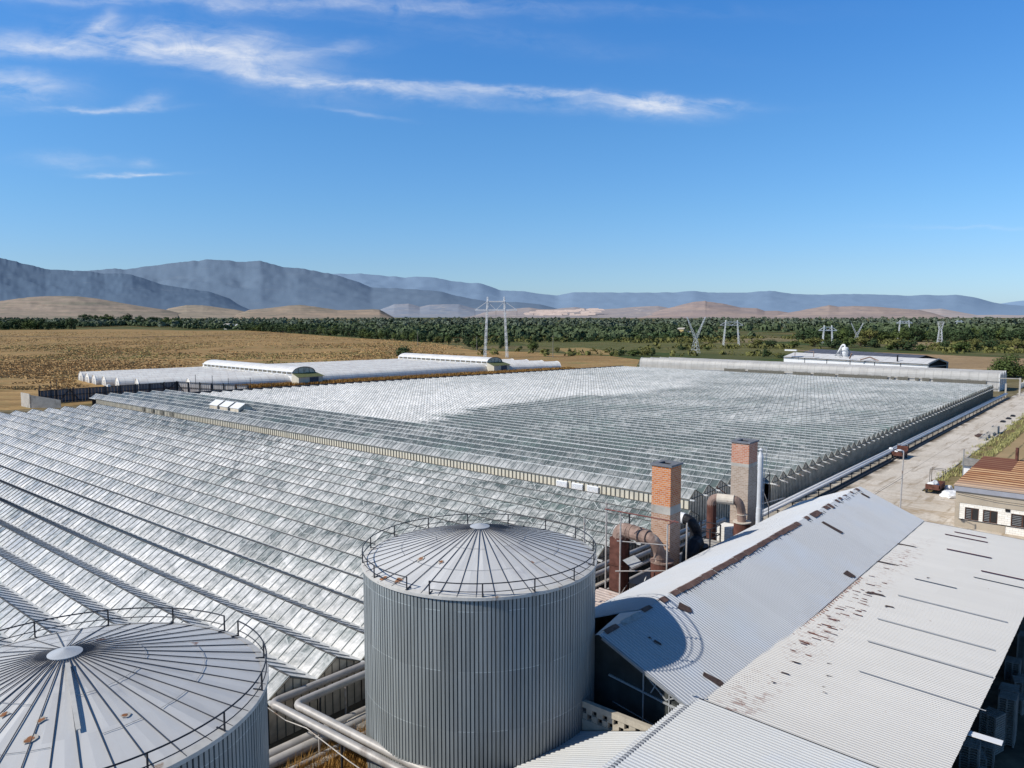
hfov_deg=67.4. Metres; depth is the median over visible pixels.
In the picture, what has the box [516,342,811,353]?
green field
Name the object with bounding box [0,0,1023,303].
sky
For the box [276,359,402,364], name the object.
polytunnel
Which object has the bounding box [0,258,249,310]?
mountain
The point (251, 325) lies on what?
broadleaf tree
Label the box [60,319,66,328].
broadleaf tree
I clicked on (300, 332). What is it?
power line
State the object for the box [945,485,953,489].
white sack
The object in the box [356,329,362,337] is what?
broadleaf tree
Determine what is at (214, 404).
roof vent house
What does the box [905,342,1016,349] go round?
stubble field
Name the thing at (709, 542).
steel platform
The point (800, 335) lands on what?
broadleaf tree
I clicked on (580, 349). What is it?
golden field
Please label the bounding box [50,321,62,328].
broadleaf tree
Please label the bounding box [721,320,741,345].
power pylon
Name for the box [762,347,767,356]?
shrub
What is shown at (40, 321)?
broadleaf tree
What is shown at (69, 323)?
broadleaf tree
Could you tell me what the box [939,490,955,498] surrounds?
white sack
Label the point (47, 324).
broadleaf tree
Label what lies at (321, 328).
broadleaf tree
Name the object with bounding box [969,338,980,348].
shrub
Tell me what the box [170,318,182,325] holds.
broadleaf tree
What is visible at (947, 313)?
hill
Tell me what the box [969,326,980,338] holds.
broadleaf tree
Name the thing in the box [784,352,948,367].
warehouse
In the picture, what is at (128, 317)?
broadleaf tree
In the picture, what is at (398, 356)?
window frame
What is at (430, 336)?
broadleaf tree
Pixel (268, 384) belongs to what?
dry grass
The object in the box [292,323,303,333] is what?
broadleaf tree
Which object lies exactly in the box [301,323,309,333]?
broadleaf tree
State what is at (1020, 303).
mountain
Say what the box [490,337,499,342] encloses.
broadleaf tree
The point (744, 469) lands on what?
brick chimney
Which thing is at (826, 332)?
broadleaf tree
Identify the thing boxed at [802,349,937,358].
warehouse
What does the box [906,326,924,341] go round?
broadleaf tree
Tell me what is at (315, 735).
slack cable
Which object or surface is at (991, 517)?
window
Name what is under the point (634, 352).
shrub
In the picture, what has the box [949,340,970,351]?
shrub
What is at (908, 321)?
power pylon
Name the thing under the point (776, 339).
fallow field
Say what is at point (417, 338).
broadleaf tree
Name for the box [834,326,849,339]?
broadleaf tree
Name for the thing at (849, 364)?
polytunnel
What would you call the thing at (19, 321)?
broadleaf tree
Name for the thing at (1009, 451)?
brown field
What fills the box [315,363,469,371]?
polytunnel
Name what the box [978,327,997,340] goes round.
broadleaf tree
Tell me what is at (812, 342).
shrub
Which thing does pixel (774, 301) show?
mountain
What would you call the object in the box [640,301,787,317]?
hill
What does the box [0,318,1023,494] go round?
ground
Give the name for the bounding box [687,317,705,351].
power pylon
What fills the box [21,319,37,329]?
broadleaf tree
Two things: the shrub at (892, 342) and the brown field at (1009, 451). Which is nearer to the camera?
the brown field at (1009, 451)
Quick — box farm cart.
[925,467,945,493]
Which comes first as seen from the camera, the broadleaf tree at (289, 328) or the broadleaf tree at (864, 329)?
the broadleaf tree at (864, 329)
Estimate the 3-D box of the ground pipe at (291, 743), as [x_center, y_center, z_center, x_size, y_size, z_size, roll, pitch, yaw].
[0.028,21.492,65.007,1.158,0.571,76.023,5,7,41]
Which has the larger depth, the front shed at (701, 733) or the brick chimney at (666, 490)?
the brick chimney at (666, 490)
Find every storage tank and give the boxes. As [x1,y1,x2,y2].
[0,607,268,767]
[361,513,596,767]
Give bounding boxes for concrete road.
[832,390,1023,539]
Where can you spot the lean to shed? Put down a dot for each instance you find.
(894, 657)
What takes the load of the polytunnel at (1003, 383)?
on the ground at (1012, 387)
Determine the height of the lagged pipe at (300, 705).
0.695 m
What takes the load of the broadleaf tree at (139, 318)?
on the ground at (1012, 387)
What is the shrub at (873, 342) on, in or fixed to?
on the ground at (1012, 387)
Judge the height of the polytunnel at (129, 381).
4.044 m
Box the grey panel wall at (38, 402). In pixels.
[21,392,60,407]
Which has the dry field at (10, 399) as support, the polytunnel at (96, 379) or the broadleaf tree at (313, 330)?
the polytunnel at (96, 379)
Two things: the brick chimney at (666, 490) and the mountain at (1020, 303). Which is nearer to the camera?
the brick chimney at (666, 490)
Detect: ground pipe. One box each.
[269,706,365,757]
[269,713,365,767]
[289,731,365,767]
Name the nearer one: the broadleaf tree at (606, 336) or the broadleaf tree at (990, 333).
the broadleaf tree at (990, 333)
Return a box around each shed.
[602,697,878,767]
[704,521,1023,767]
[961,457,979,474]
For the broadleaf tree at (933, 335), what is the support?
on the ground at (1012, 387)
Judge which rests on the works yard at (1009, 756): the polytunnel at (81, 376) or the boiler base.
the boiler base
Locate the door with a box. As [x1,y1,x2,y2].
[310,377,318,381]
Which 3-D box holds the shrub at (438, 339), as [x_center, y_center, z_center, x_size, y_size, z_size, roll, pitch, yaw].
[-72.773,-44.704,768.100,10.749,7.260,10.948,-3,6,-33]
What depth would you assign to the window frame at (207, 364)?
333.38 m
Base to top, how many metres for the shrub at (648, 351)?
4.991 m
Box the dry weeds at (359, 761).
[277,720,367,767]
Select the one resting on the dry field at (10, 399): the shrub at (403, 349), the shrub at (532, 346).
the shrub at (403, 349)
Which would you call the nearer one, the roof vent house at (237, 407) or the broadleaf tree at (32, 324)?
the roof vent house at (237, 407)
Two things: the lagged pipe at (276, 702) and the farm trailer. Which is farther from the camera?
the farm trailer
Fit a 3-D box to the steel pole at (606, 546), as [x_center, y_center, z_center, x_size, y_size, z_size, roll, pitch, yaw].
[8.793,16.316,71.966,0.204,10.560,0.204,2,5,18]
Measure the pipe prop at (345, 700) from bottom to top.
2.860 m
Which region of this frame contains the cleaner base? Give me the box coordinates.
[717,522,733,541]
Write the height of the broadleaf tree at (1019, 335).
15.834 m
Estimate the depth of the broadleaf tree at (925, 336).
795.78 m
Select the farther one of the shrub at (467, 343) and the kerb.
the shrub at (467, 343)
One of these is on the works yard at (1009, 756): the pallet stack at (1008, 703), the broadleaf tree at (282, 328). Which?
the pallet stack at (1008, 703)
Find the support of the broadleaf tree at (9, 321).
on the ground at (1012, 387)
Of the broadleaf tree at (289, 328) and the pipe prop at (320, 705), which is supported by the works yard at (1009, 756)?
the pipe prop at (320, 705)
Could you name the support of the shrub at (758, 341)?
on the green field at (627, 346)
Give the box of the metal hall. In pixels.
[594,487,923,730]
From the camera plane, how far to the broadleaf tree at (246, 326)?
1345.18 m
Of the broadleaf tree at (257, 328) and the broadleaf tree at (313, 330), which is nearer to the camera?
the broadleaf tree at (313, 330)
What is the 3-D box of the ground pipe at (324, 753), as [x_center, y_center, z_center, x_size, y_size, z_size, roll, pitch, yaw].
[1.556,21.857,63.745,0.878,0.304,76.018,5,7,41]
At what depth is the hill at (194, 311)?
6883.29 m
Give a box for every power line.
[4,316,513,336]
[15,316,471,336]
[29,316,492,336]
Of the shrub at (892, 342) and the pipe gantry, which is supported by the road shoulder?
the pipe gantry
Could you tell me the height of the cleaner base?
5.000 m
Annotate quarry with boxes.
[524,308,603,315]
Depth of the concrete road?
140.16 m
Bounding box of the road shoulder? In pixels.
[702,397,1004,533]
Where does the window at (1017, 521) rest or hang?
in the workshop house at (989, 490)
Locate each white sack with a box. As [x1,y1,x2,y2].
[927,480,939,484]
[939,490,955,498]
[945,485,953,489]
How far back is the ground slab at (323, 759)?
47.76 m
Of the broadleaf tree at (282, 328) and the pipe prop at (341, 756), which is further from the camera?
the broadleaf tree at (282, 328)
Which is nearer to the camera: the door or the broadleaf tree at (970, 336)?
the door
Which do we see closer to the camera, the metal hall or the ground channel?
the metal hall
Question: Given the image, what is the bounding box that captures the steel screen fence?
[38,381,248,401]
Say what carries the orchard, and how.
on the ground at (1012, 387)
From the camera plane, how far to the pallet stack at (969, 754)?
45.33 m
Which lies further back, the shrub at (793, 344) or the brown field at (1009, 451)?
the shrub at (793, 344)
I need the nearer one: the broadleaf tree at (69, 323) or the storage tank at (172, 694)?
the storage tank at (172, 694)
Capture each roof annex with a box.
[515,731,645,767]
[595,587,618,606]
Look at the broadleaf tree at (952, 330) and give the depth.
823.54 m
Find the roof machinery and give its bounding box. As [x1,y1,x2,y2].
[785,349,897,360]
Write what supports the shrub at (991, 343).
on the ground at (1012, 387)
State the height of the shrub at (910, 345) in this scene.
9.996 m
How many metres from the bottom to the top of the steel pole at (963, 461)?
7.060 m
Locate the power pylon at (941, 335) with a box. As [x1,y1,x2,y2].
[937,322,943,341]
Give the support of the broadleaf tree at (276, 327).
on the dry field at (10, 399)
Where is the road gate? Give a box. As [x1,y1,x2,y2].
[999,378,1020,396]
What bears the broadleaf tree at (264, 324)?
on the dry field at (10, 399)
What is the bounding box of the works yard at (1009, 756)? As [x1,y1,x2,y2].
[269,536,1023,767]
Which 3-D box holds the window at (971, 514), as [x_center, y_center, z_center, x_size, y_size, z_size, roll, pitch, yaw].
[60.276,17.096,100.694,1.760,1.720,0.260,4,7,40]
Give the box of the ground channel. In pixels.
[816,397,1009,497]
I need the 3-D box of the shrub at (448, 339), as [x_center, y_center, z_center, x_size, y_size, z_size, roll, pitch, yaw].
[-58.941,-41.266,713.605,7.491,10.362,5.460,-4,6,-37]
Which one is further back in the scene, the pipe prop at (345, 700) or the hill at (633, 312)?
the hill at (633, 312)
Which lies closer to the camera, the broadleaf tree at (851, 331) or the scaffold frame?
the scaffold frame
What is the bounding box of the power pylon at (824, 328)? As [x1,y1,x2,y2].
[819,325,836,340]
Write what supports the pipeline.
on the road shoulder
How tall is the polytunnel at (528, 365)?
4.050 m
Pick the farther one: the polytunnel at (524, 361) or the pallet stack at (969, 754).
the polytunnel at (524, 361)
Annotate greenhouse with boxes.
[0,403,698,744]
[90,366,993,525]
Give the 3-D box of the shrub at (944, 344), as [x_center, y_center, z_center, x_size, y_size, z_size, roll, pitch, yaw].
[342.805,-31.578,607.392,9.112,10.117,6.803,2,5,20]
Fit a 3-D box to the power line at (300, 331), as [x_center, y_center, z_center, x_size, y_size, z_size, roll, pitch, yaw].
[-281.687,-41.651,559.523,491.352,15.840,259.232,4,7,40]
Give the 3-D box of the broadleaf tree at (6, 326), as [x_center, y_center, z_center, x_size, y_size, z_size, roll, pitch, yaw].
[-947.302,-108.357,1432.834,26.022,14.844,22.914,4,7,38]
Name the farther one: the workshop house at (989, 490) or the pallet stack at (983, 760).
the workshop house at (989, 490)
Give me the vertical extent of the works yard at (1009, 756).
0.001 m
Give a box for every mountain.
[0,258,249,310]
[90,259,556,309]
[333,273,1023,314]
[1001,301,1023,305]
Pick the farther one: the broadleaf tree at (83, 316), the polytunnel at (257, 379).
the broadleaf tree at (83, 316)
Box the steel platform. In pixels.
[689,521,720,547]
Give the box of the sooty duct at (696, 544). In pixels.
[680,512,708,562]
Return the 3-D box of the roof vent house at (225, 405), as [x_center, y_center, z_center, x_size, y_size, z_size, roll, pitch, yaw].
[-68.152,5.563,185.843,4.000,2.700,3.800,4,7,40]
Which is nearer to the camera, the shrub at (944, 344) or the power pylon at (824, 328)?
the shrub at (944, 344)
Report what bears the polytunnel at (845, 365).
on the ground at (1012, 387)
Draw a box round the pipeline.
[716,393,1007,532]
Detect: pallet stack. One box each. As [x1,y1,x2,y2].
[959,737,980,767]
[977,738,995,767]
[979,706,1005,754]
[980,749,987,767]
[997,682,1016,707]
[997,690,1018,747]
[1001,682,1018,735]
[1004,656,1021,681]
[1012,675,1023,693]
[1016,630,1023,675]
[1018,692,1023,715]
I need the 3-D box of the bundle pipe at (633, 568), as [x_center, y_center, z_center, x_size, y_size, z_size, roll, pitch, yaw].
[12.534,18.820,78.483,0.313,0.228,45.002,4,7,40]
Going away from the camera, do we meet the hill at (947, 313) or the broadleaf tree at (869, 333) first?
the broadleaf tree at (869, 333)
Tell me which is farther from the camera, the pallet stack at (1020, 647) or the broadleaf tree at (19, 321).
the broadleaf tree at (19, 321)
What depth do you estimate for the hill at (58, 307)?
5920.34 m
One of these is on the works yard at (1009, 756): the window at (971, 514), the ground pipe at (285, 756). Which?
the ground pipe at (285, 756)
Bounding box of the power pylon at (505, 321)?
[475,297,516,357]
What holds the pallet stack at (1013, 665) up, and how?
on the works yard at (1009, 756)
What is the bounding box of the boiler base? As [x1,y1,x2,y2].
[629,534,716,588]
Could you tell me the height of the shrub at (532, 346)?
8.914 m
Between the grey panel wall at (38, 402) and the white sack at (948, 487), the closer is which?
the white sack at (948, 487)
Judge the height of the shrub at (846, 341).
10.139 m
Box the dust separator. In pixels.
[834,344,849,356]
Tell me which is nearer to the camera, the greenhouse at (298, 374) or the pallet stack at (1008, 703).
the pallet stack at (1008, 703)
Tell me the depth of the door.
310.67 m
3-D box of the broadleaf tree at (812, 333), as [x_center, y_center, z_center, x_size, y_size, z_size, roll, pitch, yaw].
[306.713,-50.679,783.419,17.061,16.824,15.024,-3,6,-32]
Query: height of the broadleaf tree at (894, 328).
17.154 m
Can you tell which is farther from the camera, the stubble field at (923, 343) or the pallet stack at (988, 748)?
the stubble field at (923, 343)
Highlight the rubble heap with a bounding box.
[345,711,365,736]
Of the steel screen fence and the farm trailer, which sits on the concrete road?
the farm trailer
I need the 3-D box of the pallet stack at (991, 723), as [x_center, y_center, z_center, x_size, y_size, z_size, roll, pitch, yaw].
[30.875,22.332,49.435,1.200,2.518,1.000,-3,6,-31]
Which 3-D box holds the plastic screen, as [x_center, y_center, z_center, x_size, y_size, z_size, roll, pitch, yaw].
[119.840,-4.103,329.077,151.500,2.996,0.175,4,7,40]
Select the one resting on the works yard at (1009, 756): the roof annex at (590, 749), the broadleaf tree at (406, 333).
the roof annex at (590, 749)
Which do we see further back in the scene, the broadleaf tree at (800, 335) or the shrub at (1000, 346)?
the broadleaf tree at (800, 335)
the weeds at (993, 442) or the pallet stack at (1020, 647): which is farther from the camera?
the weeds at (993, 442)
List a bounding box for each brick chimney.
[650,459,683,566]
[730,438,759,526]
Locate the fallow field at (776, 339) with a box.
[673,338,797,342]
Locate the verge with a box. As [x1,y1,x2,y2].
[923,418,1023,492]
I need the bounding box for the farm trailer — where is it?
[891,443,907,459]
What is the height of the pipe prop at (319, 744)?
2.860 m
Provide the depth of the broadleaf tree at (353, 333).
964.05 m
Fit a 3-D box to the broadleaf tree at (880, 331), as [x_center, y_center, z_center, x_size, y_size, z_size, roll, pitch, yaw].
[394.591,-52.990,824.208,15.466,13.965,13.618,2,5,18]
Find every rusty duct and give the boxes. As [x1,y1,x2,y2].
[608,523,673,591]
[706,493,750,539]
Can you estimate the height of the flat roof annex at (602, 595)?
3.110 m
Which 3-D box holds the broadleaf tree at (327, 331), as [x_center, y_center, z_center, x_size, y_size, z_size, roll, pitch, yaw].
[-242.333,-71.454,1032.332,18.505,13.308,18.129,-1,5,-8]
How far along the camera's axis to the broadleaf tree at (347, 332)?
978.91 m
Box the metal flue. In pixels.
[756,447,766,523]
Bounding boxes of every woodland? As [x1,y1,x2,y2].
[0,316,1023,327]
[17,321,1023,338]
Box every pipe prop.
[318,721,320,752]
[319,697,321,723]
[340,744,342,767]
[344,686,346,714]
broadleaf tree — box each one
[0,322,11,329]
[7,317,16,328]
[11,318,27,328]
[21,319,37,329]
[37,317,45,328]
[41,320,53,329]
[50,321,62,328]
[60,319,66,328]
[64,317,77,328]
[79,314,90,319]
[99,314,114,320]
[119,314,132,320]
[135,315,144,321]
[146,317,159,320]
[158,317,172,321]
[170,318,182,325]
[242,323,249,330]
[248,321,256,330]
[253,325,263,330]
[259,321,270,331]
[265,325,274,331]
[270,323,283,331]
[277,326,286,332]
[287,325,296,332]
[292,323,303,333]
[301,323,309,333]
[308,327,321,334]
[317,325,323,334]
[325,326,335,335]
[329,325,341,335]
[339,326,346,335]
[342,325,355,336]
[350,327,357,336]
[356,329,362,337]
[358,328,365,337]
[363,331,376,338]
[378,329,384,338]
[383,328,391,339]
[403,330,411,340]
[409,330,416,340]
[414,333,421,341]
[418,332,427,341]
[426,333,434,341]
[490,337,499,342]
[603,333,609,340]
[793,330,807,339]
[804,327,821,338]
[820,326,830,339]
[824,331,842,339]
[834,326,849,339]
[845,325,857,337]
[852,325,864,335]
[852,327,874,337]
[859,328,878,339]
[874,329,883,339]
[876,331,893,339]
[889,325,897,338]
[892,328,912,339]
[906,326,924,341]
[917,332,931,340]
[927,330,945,341]
[936,329,948,340]
[945,329,957,340]
[949,329,968,341]
[960,326,975,341]
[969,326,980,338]
[976,329,988,340]
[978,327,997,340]
[987,353,1023,377]
[990,326,1007,340]
[999,330,1013,340]
[1012,326,1023,339]
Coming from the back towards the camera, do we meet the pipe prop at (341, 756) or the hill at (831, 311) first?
the hill at (831, 311)
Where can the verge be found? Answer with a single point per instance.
(953, 480)
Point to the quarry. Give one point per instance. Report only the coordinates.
(583, 312)
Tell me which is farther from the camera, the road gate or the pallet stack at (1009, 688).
the road gate
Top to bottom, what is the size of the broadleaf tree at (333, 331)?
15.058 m
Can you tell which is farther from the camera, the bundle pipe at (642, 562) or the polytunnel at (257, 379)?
the polytunnel at (257, 379)
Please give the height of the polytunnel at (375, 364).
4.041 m
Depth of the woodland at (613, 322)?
1934.90 m
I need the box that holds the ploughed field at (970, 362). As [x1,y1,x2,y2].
[877,352,1023,369]
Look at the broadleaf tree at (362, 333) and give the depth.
909.02 m
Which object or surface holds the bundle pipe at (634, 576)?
on the pipe gantry
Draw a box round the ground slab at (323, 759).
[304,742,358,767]
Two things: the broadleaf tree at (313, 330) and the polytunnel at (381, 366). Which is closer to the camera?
the polytunnel at (381, 366)
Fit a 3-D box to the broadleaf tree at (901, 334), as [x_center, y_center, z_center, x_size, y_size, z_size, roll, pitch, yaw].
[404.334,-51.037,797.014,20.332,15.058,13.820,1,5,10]
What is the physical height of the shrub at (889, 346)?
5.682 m
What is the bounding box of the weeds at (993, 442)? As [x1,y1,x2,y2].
[933,413,1023,481]
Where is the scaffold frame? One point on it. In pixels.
(628, 570)
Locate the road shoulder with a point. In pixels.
(834, 484)
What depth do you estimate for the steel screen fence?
259.81 m
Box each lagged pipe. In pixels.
[270,516,716,767]
[294,517,725,767]
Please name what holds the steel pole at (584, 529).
on the works yard at (1009, 756)
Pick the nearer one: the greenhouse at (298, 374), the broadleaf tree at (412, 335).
the greenhouse at (298, 374)
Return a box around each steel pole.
[583,516,584,542]
[605,503,607,587]
[962,449,964,475]
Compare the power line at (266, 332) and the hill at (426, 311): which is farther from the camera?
the hill at (426, 311)
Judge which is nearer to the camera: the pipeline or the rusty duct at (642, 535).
the rusty duct at (642, 535)
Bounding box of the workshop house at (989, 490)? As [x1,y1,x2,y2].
[954,448,1023,536]
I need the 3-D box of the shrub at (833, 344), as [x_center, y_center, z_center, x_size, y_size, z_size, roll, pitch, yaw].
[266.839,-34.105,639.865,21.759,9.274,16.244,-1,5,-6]
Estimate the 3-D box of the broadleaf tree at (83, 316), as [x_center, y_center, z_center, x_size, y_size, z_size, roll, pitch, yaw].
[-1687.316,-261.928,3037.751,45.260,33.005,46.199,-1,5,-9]
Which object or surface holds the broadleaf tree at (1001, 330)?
on the ground at (1012, 387)
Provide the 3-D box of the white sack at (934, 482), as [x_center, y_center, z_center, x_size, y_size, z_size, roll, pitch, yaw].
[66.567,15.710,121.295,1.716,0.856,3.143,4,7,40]
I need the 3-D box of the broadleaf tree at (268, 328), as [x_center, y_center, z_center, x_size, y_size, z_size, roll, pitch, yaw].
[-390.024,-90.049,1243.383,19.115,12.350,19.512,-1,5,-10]
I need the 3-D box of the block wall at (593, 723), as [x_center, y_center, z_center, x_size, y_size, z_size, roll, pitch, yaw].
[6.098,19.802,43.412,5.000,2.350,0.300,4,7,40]
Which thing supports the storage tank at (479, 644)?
on the works yard at (1009, 756)
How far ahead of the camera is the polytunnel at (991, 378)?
320.58 m
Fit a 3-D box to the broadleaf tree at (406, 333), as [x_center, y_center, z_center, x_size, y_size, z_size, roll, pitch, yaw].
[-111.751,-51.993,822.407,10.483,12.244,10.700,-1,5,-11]
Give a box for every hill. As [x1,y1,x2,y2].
[0,296,180,318]
[167,305,244,317]
[235,305,394,318]
[381,304,490,317]
[461,306,666,317]
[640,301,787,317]
[767,305,950,318]
[919,309,1023,317]
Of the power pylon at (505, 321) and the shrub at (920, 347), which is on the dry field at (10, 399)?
the power pylon at (505, 321)
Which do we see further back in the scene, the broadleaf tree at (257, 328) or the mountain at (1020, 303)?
the mountain at (1020, 303)
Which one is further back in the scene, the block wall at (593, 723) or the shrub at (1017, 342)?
the shrub at (1017, 342)
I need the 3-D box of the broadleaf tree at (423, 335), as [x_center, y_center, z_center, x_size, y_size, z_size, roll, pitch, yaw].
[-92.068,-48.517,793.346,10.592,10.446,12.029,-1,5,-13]
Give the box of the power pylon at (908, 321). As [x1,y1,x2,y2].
[896,320,911,338]
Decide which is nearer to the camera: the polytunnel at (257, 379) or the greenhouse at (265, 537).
the greenhouse at (265, 537)
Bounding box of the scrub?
[474,334,1023,355]
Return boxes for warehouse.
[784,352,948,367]
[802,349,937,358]
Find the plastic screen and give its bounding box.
[641,364,998,388]
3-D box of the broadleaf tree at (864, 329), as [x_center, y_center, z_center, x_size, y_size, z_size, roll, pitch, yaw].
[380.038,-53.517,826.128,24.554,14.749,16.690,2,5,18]
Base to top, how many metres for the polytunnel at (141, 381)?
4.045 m
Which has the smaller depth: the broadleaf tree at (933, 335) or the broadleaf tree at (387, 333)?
the broadleaf tree at (933, 335)
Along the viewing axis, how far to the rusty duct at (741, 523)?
81.47 m
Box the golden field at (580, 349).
[560,348,611,354]
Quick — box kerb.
[921,417,1021,490]
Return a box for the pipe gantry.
[716,472,784,517]
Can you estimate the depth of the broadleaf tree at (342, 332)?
993.81 m
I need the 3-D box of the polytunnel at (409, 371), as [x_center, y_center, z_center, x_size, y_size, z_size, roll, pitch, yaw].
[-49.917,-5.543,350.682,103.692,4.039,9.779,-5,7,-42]
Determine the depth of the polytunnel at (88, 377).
328.39 m
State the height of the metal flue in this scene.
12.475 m
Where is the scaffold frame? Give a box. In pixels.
[605,508,687,593]
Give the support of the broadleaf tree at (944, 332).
on the ground at (1012, 387)
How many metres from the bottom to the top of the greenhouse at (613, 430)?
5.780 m
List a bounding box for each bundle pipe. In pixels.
[595,527,716,584]
[595,529,716,587]
[607,552,681,588]
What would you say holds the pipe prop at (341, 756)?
on the works yard at (1009, 756)
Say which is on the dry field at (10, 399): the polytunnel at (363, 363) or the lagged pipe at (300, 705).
the polytunnel at (363, 363)
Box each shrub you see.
[394,344,412,355]
[434,336,444,342]
[445,335,452,343]
[463,339,471,346]
[470,339,483,349]
[498,334,503,347]
[527,341,538,351]
[626,349,640,355]
[642,349,652,355]
[752,338,762,344]
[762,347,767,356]
[763,339,776,345]
[788,342,799,347]
[804,337,823,346]
[819,338,841,348]
[838,337,856,346]
[849,336,872,346]
[867,338,880,347]
[884,344,894,349]
[886,337,910,349]
[894,338,922,350]
[914,343,927,351]
[940,338,949,348]
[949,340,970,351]
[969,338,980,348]
[979,338,999,348]
[996,343,1008,351]
[1003,338,1023,348]
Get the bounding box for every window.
[964,507,978,521]
[982,510,997,524]
[1010,514,1023,528]
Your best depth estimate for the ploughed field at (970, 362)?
459.55 m
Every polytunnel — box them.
[78,366,207,380]
[85,368,218,382]
[92,369,231,384]
[102,370,244,385]
[115,371,257,387]
[135,373,272,387]
[186,374,290,385]
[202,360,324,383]
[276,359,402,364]
[288,359,415,365]
[299,360,426,366]
[312,361,440,368]
[314,362,454,369]
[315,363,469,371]
[317,363,486,379]
[502,360,543,362]
[507,361,560,369]
[640,357,1001,391]
[651,357,1002,389]
[660,357,1004,388]
[669,357,1006,388]
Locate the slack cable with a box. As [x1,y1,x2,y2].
[268,708,358,767]
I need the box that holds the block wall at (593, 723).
[582,699,652,730]
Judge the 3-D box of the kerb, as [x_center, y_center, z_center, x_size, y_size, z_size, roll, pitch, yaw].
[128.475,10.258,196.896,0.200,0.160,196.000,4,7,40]
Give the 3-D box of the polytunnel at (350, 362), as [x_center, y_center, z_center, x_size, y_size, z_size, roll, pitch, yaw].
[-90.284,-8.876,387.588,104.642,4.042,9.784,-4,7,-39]
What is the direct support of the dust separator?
on the ground at (1012, 387)
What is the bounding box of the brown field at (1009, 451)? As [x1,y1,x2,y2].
[995,433,1023,459]
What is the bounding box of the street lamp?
[889,447,903,507]
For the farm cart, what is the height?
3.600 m
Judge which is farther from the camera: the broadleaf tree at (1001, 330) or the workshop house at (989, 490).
the broadleaf tree at (1001, 330)
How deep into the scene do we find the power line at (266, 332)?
529.81 m
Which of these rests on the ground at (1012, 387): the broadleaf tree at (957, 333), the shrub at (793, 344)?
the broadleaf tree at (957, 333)
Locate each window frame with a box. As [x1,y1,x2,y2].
[202,364,292,374]
[398,356,486,363]
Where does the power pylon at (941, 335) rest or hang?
on the stubble field at (923, 343)
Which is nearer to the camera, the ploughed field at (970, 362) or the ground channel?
the ground channel
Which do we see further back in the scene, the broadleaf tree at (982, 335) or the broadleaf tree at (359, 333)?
the broadleaf tree at (359, 333)
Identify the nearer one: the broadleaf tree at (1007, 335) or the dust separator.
the dust separator
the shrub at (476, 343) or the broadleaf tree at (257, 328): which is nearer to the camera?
the shrub at (476, 343)
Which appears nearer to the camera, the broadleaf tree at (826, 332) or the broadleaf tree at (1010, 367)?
the broadleaf tree at (1010, 367)
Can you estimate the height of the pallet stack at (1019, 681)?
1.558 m
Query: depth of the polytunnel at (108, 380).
311.32 m
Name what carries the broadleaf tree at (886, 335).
on the ground at (1012, 387)
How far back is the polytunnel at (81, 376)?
335.04 m
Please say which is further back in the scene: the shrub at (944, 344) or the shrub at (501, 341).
the shrub at (501, 341)
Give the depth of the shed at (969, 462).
124.84 m
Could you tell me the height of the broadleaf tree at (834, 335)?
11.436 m
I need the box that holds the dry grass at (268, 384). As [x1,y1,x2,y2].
[153,367,576,390]
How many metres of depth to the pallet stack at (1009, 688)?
51.47 m
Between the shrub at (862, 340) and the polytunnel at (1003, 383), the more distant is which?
the shrub at (862, 340)
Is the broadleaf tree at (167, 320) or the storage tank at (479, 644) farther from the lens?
the broadleaf tree at (167, 320)
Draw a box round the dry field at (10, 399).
[0,329,639,409]
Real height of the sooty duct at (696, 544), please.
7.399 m
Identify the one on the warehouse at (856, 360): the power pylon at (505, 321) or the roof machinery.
the roof machinery
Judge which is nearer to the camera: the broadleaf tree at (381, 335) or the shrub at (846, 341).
the shrub at (846, 341)
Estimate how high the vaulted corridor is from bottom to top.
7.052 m
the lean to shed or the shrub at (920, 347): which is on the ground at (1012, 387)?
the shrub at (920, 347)
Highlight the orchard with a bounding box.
[434,326,713,336]
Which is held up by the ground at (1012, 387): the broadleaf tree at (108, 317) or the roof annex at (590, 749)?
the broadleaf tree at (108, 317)
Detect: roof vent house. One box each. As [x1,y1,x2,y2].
[209,400,224,408]
[219,401,234,410]
[229,402,251,411]

